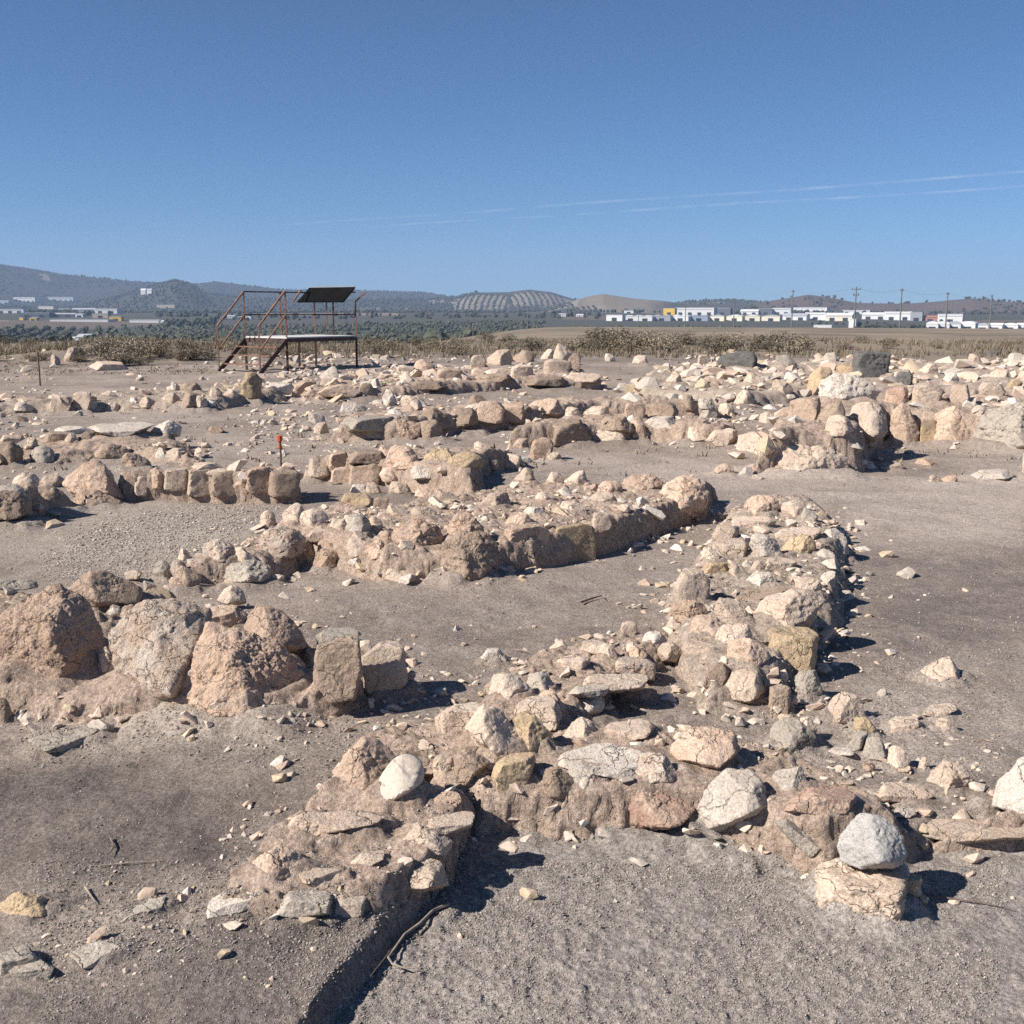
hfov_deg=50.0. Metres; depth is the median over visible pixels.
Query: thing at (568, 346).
scrub bush
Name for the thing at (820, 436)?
rubble wall
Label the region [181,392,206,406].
stone
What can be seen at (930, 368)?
stone
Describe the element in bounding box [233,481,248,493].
stone
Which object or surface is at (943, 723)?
stone
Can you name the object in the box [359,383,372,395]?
stone
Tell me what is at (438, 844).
stone
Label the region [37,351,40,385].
wooden stake
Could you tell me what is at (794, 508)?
stone
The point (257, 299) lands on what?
hillside trees
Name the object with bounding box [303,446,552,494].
rubble wall
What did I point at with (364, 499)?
slab
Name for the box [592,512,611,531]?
stone
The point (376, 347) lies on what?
scrub bush
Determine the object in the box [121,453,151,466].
stone
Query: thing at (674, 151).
sky
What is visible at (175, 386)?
stone
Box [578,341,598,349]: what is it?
scrub bush
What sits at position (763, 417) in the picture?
stone
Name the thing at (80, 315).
warehouse
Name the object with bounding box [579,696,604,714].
stone
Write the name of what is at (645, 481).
stone
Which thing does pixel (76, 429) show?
stone
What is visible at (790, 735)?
block
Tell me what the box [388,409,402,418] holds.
stone
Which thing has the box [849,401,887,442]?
boulder
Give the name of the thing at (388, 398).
stone
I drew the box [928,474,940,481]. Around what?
stone
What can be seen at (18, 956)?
slab
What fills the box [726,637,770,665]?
stone
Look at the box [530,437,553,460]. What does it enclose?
block
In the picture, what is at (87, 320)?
warehouse
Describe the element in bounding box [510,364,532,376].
stone
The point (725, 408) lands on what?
stone
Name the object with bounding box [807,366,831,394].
boulder
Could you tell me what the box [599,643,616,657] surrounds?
stone
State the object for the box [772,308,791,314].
warehouse
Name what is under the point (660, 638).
stone
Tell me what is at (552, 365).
stone
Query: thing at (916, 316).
warehouse
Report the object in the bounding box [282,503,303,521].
stone
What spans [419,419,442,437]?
stone
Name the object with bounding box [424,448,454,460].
stone
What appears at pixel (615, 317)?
warehouse
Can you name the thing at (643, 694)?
stone
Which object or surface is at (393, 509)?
stone
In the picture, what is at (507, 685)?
boulder
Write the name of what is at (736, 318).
warehouse
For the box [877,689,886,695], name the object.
stone
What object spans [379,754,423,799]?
cobble
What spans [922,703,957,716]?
slab
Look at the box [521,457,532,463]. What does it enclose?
stone
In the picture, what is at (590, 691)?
slab
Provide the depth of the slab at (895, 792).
3.63 m
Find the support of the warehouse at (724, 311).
on the ground at (134, 792)
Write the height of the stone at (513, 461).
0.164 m
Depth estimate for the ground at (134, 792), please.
4.18 m
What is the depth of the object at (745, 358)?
25.70 m
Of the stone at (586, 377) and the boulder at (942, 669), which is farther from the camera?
the stone at (586, 377)
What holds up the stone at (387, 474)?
on the rubble wall at (454, 479)
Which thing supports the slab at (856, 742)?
on the ground at (134, 792)
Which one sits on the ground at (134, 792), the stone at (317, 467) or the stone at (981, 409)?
the stone at (317, 467)
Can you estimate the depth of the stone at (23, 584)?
6.20 m
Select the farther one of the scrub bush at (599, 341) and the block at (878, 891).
the scrub bush at (599, 341)
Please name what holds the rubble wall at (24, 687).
on the ground at (134, 792)
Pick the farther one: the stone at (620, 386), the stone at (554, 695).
the stone at (620, 386)
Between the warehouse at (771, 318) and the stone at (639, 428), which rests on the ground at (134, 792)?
the warehouse at (771, 318)
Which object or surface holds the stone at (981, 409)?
on the rubble wall at (820, 436)
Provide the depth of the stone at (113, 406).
17.48 m
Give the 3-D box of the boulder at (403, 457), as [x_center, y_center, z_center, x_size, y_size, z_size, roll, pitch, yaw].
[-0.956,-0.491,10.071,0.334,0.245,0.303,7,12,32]
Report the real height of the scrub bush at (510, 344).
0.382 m
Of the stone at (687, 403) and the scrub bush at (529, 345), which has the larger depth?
the scrub bush at (529, 345)
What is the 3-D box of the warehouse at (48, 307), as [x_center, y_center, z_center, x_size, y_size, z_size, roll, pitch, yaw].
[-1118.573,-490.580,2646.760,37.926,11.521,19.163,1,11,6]
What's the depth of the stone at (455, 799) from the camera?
3.46 m
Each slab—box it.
[0,945,42,975]
[9,960,54,979]
[69,940,120,968]
[87,422,153,436]
[288,810,384,835]
[318,384,360,397]
[341,493,373,505]
[342,415,393,431]
[427,811,474,834]
[526,376,565,386]
[568,684,609,697]
[583,673,647,692]
[604,719,655,740]
[737,585,791,599]
[775,818,819,857]
[784,784,856,814]
[845,731,868,750]
[877,782,932,802]
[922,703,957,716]
[923,819,1023,843]
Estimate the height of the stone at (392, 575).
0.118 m
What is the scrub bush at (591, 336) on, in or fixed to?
on the ground at (134, 792)
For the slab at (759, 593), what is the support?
on the rubble wall at (691, 670)
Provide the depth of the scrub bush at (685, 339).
43.96 m
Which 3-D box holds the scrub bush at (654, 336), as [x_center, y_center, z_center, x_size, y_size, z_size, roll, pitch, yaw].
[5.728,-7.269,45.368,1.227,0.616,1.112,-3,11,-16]
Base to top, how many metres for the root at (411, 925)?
0.007 m
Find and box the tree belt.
[26,308,1023,327]
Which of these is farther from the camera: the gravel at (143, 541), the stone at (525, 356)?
the stone at (525, 356)
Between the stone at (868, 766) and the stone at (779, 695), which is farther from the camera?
the stone at (779, 695)
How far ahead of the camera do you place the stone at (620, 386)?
22.00 m
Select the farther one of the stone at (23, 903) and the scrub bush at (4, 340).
the scrub bush at (4, 340)
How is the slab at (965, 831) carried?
on the ground at (134, 792)
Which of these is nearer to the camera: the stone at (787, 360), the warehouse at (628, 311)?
the stone at (787, 360)
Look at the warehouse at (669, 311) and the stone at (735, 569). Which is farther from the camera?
the warehouse at (669, 311)
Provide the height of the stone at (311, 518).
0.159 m
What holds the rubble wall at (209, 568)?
on the ground at (134, 792)
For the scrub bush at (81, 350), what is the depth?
33.84 m
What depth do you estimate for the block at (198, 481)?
9.26 m
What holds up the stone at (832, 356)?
on the rubble wall at (764, 396)
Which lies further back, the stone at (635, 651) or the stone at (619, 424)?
the stone at (619, 424)
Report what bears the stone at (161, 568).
on the ground at (134, 792)
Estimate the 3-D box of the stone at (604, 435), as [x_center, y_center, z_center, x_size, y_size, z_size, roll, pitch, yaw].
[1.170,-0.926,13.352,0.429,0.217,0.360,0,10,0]
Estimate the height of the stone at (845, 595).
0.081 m
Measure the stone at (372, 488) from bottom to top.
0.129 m
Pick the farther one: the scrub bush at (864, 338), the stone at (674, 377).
the scrub bush at (864, 338)
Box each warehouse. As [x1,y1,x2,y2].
[0,309,26,312]
[13,297,38,301]
[19,312,54,317]
[30,317,39,320]
[38,306,56,309]
[48,297,75,300]
[50,319,115,321]
[54,313,75,316]
[72,308,96,312]
[75,313,85,316]
[92,313,110,317]
[94,309,121,313]
[109,316,123,320]
[129,320,161,322]
[156,305,178,307]
[606,315,625,320]
[624,310,634,312]
[626,315,654,320]
[654,315,671,320]
[663,308,676,314]
[672,315,690,320]
[677,308,716,314]
[691,315,708,320]
[710,315,726,320]
[717,308,732,314]
[726,315,744,320]
[740,309,758,314]
[745,315,760,320]
[758,309,772,314]
[761,315,781,320]
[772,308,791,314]
[783,313,809,319]
[794,307,830,311]
[805,312,828,319]
[814,325,832,327]
[825,313,853,320]
[842,310,871,313]
[862,312,884,318]
[884,312,910,319]
[910,312,922,320]
[922,315,937,320]
[926,321,938,327]
[937,314,963,321]
[938,321,949,327]
[949,321,960,327]
[961,321,977,327]
[978,323,988,328]
[988,323,1004,328]
[1004,323,1019,328]
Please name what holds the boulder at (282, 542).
on the rubble wall at (209, 568)
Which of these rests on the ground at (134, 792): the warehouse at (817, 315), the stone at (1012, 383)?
the warehouse at (817, 315)
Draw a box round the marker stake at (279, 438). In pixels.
[276,435,282,465]
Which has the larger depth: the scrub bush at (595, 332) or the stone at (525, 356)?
the scrub bush at (595, 332)
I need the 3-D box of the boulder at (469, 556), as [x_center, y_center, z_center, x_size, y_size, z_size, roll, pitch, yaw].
[-0.250,0.277,6.517,0.295,0.346,0.327,8,13,36]
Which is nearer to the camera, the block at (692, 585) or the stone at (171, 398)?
the block at (692, 585)
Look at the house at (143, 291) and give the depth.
2776.31 m
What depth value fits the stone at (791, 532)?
7.05 m
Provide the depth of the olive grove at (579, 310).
2787.42 m
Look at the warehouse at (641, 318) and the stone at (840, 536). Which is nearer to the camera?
the stone at (840, 536)
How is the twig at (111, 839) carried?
on the ground at (134, 792)
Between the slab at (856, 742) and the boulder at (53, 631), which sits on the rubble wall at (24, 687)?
the boulder at (53, 631)
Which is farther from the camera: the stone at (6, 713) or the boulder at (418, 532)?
the boulder at (418, 532)
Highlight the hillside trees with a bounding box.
[0,265,1023,313]
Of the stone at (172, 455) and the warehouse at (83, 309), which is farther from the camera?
the warehouse at (83, 309)
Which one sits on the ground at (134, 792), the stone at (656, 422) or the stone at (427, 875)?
the stone at (427, 875)
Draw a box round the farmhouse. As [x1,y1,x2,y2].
[76,334,96,340]
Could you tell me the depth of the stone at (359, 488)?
9.70 m
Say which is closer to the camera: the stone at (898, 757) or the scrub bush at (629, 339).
the stone at (898, 757)
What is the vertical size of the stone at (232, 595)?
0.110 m
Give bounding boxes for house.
[140,289,146,294]
[147,289,152,294]
[848,319,857,327]
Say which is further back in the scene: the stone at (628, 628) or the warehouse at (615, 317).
the warehouse at (615, 317)
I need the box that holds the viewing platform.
[216,286,365,372]
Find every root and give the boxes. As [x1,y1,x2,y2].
[370,909,439,976]
[387,902,449,968]
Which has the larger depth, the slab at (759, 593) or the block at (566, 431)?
the block at (566, 431)
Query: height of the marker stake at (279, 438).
0.386 m
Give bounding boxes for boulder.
[0,583,105,677]
[62,459,122,498]
[108,598,212,699]
[164,621,304,716]
[224,559,272,582]
[259,526,305,558]
[319,366,340,379]
[385,445,418,470]
[391,518,443,546]
[440,529,497,580]
[447,452,483,468]
[452,407,477,429]
[465,703,518,757]
[489,673,534,698]
[557,743,642,779]
[659,475,709,515]
[670,726,740,768]
[697,768,767,831]
[754,589,824,626]
[758,444,848,470]
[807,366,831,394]
[818,373,880,399]
[837,813,906,869]
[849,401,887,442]
[889,402,919,441]
[920,656,959,681]
[934,406,969,440]
[973,402,1023,448]
[992,757,1023,812]
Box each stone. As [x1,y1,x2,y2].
[0,434,24,442]
[0,441,23,464]
[0,484,25,496]
[0,490,31,520]
[0,579,38,590]
[0,697,12,723]
[0,891,47,917]
[12,471,38,487]
[14,402,33,411]
[25,437,37,447]
[27,727,97,752]
[29,445,55,462]
[38,485,76,508]
[40,474,63,486]
[44,431,70,442]
[49,395,71,410]
[51,354,60,364]
[54,426,90,433]
[63,347,76,360]
[65,433,77,442]
[68,570,142,607]
[73,391,91,409]
[73,490,120,505]
[78,431,99,438]
[88,361,128,370]
[91,400,96,409]
[94,443,129,458]
[98,646,113,672]
[106,605,120,616]
[107,402,118,410]
[118,470,131,491]
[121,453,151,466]
[121,896,165,922]
[124,570,141,579]
[130,397,138,403]
[134,476,146,495]
[140,397,153,407]
[147,587,176,598]
[150,467,162,488]
[151,420,181,436]
[152,560,171,576]
[155,448,164,459]
[162,392,179,403]
[163,468,186,490]
[165,448,186,461]
[170,560,186,576]
[171,381,179,390]
[176,566,199,586]
[178,548,190,560]
[180,382,201,391]
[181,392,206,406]
[191,462,222,469]
[195,395,207,407]
[202,539,235,562]
[206,468,226,475]
[206,891,254,918]
[208,426,222,432]
[209,386,222,396]
[210,605,248,626]
[217,585,246,604]
[224,389,238,396]
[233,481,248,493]
[235,547,257,561]
[244,606,305,651]
[246,466,269,492]
[252,845,303,879]
[260,510,275,527]
[269,382,293,394]
[276,889,332,917]
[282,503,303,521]
[293,380,315,395]
[299,508,328,528]
[299,867,340,886]
[306,528,323,542]
[308,412,324,422]
[308,455,329,478]
[311,548,337,567]
[313,422,328,433]
[315,627,361,643]
[317,538,332,551]
[328,451,346,468]
[330,466,349,482]
[330,518,346,529]
[332,736,395,789]
[335,894,365,917]
[340,402,370,417]
[344,513,370,531]
[346,449,383,464]
[346,537,363,557]
[350,484,365,492]
[350,850,383,866]
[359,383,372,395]
[363,432,381,438]
[366,482,380,493]
[367,539,383,559]
[369,516,382,531]
[373,497,388,508]
[376,530,392,544]
[378,445,388,457]
[379,467,397,482]
[382,389,396,405]
[385,568,416,582]
[386,504,408,515]
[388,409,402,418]
[389,481,410,493]
[394,420,420,439]
[396,366,414,371]
[400,395,421,409]
[402,824,452,856]
[408,858,448,892]
[410,506,437,516]
[411,465,430,480]
[413,380,447,391]
[414,359,434,369]
[415,487,448,497]
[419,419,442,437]
[421,408,451,430]
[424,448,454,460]
[432,752,453,784]
[434,791,464,807]
[437,368,463,378]
[447,513,483,534]
[454,749,490,786]
[466,395,487,403]
[470,355,485,367]
[474,441,494,451]
[478,373,511,382]
[479,647,506,662]
[480,492,510,505]
[486,349,512,364]
[489,457,498,470]
[502,403,523,422]
[505,453,520,468]
[505,513,531,524]
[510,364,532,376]
[510,709,549,752]
[513,350,533,362]
[513,438,528,447]
[513,467,534,480]
[514,695,561,730]
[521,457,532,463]
[523,506,544,513]
[527,671,552,691]
[528,398,563,416]
[535,492,556,499]
[538,690,566,712]
[541,349,553,358]
[542,766,573,799]
[543,359,571,373]
[547,452,560,459]
[547,472,563,482]
[553,343,571,360]
[557,654,590,669]
[560,501,588,510]
[563,717,596,737]
[564,470,587,484]
[565,372,601,382]
[565,406,580,415]
[567,763,599,788]
[568,353,580,372]
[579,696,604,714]
[581,640,602,653]
[584,405,609,414]
[589,492,616,501]
[592,430,625,440]
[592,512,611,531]
[598,480,621,492]
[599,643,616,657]
[601,416,634,433]
[605,354,614,361]
[615,656,655,679]
[615,683,650,700]
[616,383,627,389]
[620,621,637,635]
[622,474,663,489]
[624,402,645,417]
[628,790,694,830]
[629,645,647,658]
[630,419,646,437]
[632,355,647,362]
[636,752,675,783]
[642,631,666,644]
[645,402,678,417]
[645,416,675,428]
[657,642,681,662]
[666,373,681,382]
[670,599,707,622]
[674,430,685,439]
[679,395,696,410]
[681,637,712,654]
[688,426,706,440]
[690,615,724,636]
[697,354,710,364]
[698,398,714,409]
[700,409,717,417]
[700,547,719,560]
[702,561,728,574]
[702,662,731,688]
[704,376,720,385]
[707,428,737,445]
[712,525,739,538]
[712,538,748,556]
[714,463,733,473]
[714,597,749,620]
[715,623,753,642]
[718,403,734,415]
[725,668,765,703]
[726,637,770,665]
[729,563,744,575]
[731,516,775,528]
[734,390,754,403]
[743,374,764,382]
[743,495,778,515]
[746,571,777,585]
[748,533,779,556]
[750,560,766,569]
[759,412,773,422]
[765,557,796,571]
[768,684,790,717]
[772,379,792,394]
[772,766,805,790]
[774,355,797,366]
[774,526,821,539]
[779,500,805,516]
[782,534,815,553]
[788,397,820,419]
[791,670,822,695]
[794,577,821,590]
[800,716,816,733]
[801,507,817,522]
[814,663,831,673]
[816,549,838,565]
[817,397,845,418]
[819,352,840,360]
[820,571,837,587]
[823,528,848,554]
[824,415,853,436]
[828,691,865,723]
[828,747,854,755]
[836,363,851,372]
[838,590,854,600]
[853,717,876,733]
[862,762,874,770]
[863,737,887,760]
[864,460,876,468]
[866,442,876,447]
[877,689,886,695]
[879,462,904,469]
[885,386,908,403]
[887,745,910,768]
[888,716,921,732]
[894,806,916,817]
[896,372,912,384]
[898,765,910,772]
[906,874,922,896]
[909,382,943,402]
[915,458,934,465]
[918,757,927,769]
[919,363,937,373]
[920,418,936,441]
[926,759,973,794]
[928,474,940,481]
[935,717,956,731]
[941,475,957,481]
[943,373,958,382]
[949,384,969,404]
[968,354,981,361]
[971,405,986,415]
[971,469,1015,479]
[978,382,1005,396]
[984,350,998,354]
[988,368,1010,377]
[1006,379,1022,388]
[1007,353,1023,360]
[1022,453,1023,472]
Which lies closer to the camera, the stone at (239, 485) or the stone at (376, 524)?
the stone at (376, 524)
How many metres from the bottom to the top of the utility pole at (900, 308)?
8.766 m
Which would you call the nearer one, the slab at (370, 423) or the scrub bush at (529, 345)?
the slab at (370, 423)
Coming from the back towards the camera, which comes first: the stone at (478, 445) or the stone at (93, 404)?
the stone at (93, 404)
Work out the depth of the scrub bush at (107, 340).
34.75 m
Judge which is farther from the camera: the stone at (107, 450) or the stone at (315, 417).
the stone at (315, 417)
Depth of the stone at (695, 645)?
4.85 m
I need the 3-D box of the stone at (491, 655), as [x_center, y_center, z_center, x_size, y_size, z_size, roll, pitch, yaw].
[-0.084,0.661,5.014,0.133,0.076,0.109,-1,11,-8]
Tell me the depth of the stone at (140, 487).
9.28 m
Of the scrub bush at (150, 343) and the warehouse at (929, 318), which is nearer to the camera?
the scrub bush at (150, 343)
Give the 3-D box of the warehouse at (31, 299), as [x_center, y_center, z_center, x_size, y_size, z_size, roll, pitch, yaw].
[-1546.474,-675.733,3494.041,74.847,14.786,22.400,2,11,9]
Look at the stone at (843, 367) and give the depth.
23.51 m
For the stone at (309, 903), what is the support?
on the ground at (134, 792)
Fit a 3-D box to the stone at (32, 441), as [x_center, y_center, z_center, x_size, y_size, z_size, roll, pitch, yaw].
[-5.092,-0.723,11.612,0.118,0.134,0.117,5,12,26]
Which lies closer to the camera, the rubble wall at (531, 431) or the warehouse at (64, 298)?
the rubble wall at (531, 431)
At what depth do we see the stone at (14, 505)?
8.14 m
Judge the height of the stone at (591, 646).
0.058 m
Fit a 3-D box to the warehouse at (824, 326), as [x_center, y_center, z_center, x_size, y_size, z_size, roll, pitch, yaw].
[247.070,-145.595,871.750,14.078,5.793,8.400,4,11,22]
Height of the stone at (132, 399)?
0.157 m
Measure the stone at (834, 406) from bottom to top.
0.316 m
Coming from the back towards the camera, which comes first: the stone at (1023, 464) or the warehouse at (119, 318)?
the warehouse at (119, 318)
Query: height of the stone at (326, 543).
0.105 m
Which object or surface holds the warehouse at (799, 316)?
on the ground at (134, 792)
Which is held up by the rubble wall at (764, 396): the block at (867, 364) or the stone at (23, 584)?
the block at (867, 364)
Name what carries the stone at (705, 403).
on the stone at (707, 413)
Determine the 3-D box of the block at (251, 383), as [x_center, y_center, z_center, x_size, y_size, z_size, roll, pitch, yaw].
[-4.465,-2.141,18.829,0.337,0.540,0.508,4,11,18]
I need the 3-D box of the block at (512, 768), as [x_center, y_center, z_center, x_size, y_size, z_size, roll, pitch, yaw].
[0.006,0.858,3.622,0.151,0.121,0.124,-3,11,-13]
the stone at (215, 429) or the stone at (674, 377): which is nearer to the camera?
the stone at (215, 429)
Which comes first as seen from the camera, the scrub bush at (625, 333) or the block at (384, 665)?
the block at (384, 665)
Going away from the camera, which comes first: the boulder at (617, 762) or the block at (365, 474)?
the boulder at (617, 762)
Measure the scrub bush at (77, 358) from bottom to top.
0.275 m
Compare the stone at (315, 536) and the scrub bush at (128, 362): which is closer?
the stone at (315, 536)
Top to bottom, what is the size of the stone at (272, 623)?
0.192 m
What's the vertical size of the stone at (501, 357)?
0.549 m
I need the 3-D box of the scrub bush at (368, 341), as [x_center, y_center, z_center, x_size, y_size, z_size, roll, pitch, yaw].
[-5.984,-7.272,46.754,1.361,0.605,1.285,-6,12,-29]
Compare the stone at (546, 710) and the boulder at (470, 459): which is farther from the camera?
the boulder at (470, 459)
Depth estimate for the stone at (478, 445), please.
10.82 m
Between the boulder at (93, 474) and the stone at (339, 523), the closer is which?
the stone at (339, 523)
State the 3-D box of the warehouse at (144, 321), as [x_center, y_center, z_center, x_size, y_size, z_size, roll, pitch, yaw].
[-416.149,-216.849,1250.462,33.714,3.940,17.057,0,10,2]
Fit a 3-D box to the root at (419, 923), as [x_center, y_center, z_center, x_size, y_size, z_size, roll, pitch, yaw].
[-0.254,1.136,2.964,0.096,0.009,0.323,2,11,11]
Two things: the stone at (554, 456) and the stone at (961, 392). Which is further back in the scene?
the stone at (961, 392)
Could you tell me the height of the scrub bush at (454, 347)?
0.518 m
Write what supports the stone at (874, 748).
on the ground at (134, 792)
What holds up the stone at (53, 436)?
on the rubble wall at (80, 451)
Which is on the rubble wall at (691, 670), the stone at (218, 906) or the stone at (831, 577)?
the stone at (831, 577)
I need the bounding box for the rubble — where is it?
[0,349,1023,987]
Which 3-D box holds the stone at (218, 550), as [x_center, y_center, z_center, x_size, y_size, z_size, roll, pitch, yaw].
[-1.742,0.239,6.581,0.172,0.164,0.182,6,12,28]
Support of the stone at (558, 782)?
on the rubble wall at (599, 798)
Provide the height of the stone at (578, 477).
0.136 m
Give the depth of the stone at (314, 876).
3.00 m
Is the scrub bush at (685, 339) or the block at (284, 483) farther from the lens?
the scrub bush at (685, 339)
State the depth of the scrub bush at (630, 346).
39.14 m
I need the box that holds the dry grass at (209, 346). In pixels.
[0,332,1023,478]
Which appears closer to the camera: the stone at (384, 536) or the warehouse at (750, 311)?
the stone at (384, 536)
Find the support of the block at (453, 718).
on the rubble wall at (601, 663)
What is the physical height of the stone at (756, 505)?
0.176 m
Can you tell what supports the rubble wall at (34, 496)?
on the ground at (134, 792)
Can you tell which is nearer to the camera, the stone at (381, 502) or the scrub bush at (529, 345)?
the stone at (381, 502)
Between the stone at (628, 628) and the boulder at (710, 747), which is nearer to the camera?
the boulder at (710, 747)
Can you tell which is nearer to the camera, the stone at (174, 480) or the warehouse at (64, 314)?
the stone at (174, 480)
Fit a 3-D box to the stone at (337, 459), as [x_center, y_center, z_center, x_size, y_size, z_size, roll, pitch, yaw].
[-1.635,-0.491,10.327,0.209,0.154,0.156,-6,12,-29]
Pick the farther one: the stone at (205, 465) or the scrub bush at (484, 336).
the scrub bush at (484, 336)
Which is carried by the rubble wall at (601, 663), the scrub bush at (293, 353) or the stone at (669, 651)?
the stone at (669, 651)
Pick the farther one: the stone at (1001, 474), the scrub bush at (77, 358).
the scrub bush at (77, 358)
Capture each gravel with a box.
[36,502,290,588]
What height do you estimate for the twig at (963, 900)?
0.007 m
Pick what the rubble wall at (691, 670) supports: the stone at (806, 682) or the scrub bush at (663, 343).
the stone at (806, 682)
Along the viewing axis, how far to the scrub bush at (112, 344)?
34.18 m
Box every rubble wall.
[0,388,286,415]
[0,431,200,465]
[0,465,301,520]
[0,591,376,724]
[165,502,370,588]
[222,776,474,915]
[301,365,601,401]
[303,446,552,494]
[313,479,717,581]
[330,395,720,442]
[346,630,672,782]
[429,725,908,874]
[507,413,737,446]
[634,358,1023,404]
[664,493,852,713]
[753,393,1023,473]
[930,810,1023,854]
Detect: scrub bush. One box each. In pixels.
[0,335,15,343]
[20,337,44,345]
[21,352,44,360]
[34,351,51,360]
[65,342,93,355]
[66,355,84,361]
[68,353,89,361]
[84,342,113,355]
[86,332,124,349]
[87,347,132,364]
[88,335,123,352]
[102,349,129,356]
[108,339,150,355]
[109,340,153,358]
[110,353,135,365]
[115,335,147,348]
[128,335,175,351]
[129,352,154,364]
[140,340,176,356]
[166,349,191,359]
[173,341,209,358]
[174,339,195,348]
[178,347,208,359]
[201,348,219,357]
[230,344,255,354]
[253,349,273,355]
[280,347,302,355]
[288,344,307,351]
[326,342,344,350]
[346,341,365,348]
[351,347,368,353]
[359,334,387,344]
[365,342,390,354]
[381,338,407,349]
[404,335,425,345]
[416,343,428,350]
[426,338,456,351]
[439,342,468,353]
[444,342,473,354]
[449,336,466,343]
[474,330,495,339]
[498,333,517,341]
[503,341,517,348]
[513,336,545,350]
[556,335,589,350]
[577,327,612,341]
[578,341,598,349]
[581,328,618,346]
[582,333,617,349]
[599,325,635,344]
[600,328,636,343]
[609,334,652,352]
[615,335,639,346]
[637,329,664,341]
[637,330,674,349]
[642,333,688,351]
[672,330,701,344]
[691,334,716,346]
[695,333,742,353]
[711,331,752,349]
[713,331,741,344]
[745,333,774,348]
[756,338,784,351]
[757,330,800,349]
[770,338,794,350]
[772,334,817,353]
[789,335,817,349]
[830,337,853,346]
[833,339,855,349]
[855,335,869,340]
[875,340,901,348]
[928,342,943,348]
[972,342,989,348]
[999,339,1020,345]
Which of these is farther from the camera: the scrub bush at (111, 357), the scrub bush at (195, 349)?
the scrub bush at (195, 349)
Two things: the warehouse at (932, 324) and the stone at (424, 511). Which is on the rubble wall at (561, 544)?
the stone at (424, 511)
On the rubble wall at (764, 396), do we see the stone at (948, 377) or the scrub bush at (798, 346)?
the stone at (948, 377)
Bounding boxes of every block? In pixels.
[187,469,209,496]
[211,470,235,497]
[240,371,261,398]
[268,469,300,497]
[313,634,362,703]
[348,464,380,484]
[361,640,407,693]
[434,702,480,733]
[476,401,504,423]
[491,752,535,792]
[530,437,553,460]
[552,419,591,446]
[673,570,710,600]
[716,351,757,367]
[736,431,762,454]
[768,627,819,672]
[768,717,816,753]
[814,857,909,922]
[852,351,891,377]
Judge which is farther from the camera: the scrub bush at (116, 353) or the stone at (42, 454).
the scrub bush at (116, 353)
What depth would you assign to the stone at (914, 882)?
3.12 m
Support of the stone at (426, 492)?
on the rubble wall at (561, 544)
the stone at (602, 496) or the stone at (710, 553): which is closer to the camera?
the stone at (710, 553)
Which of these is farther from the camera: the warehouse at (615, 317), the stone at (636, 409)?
the warehouse at (615, 317)
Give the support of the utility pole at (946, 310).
on the ground at (134, 792)
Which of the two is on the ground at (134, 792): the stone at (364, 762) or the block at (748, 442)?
the block at (748, 442)
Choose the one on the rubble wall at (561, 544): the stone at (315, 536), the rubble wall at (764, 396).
the stone at (315, 536)
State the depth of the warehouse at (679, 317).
1243.95 m
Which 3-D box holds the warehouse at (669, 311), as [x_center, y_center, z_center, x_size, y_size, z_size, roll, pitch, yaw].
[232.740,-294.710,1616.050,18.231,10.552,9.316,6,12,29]
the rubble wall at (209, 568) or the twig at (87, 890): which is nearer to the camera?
the twig at (87, 890)
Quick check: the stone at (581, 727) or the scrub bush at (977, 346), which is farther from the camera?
the scrub bush at (977, 346)
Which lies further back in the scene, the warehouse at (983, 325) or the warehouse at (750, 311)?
the warehouse at (750, 311)
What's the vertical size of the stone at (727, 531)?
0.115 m
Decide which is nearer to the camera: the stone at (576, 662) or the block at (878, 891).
the block at (878, 891)
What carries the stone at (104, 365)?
on the ground at (134, 792)
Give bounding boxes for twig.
[84,886,95,901]
[100,860,161,866]
[108,836,114,854]
[579,595,603,602]
[922,893,1015,909]
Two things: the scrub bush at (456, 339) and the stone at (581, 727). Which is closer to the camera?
the stone at (581, 727)
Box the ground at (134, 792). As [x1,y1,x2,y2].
[0,264,1023,1023]
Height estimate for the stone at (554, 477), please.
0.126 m
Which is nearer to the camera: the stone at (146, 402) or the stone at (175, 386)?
the stone at (146, 402)
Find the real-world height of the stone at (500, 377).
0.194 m
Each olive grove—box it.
[0,319,1018,343]
[455,291,722,312]
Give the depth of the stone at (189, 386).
19.32 m
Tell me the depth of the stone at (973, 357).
27.51 m
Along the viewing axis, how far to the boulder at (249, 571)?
6.45 m
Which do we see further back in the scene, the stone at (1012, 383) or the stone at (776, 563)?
the stone at (1012, 383)
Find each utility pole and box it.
[791,290,794,327]
[851,287,860,327]
[899,288,903,327]
[945,292,947,327]
[989,294,992,328]
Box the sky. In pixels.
[0,0,1023,303]
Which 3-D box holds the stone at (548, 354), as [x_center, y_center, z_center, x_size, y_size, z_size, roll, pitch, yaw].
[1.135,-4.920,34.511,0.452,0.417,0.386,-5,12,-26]
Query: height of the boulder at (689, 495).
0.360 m
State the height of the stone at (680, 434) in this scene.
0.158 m
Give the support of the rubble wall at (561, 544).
on the ground at (134, 792)
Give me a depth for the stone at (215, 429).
14.45 m
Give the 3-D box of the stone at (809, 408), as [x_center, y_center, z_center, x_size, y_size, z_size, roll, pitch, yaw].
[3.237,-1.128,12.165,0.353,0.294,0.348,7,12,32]
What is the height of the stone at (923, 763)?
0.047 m
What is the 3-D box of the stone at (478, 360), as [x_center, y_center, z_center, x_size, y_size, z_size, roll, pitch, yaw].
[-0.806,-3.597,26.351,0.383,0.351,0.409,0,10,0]
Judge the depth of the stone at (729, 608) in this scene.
5.16 m
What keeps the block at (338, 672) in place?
on the ground at (134, 792)
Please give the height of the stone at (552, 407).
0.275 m
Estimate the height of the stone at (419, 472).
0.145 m

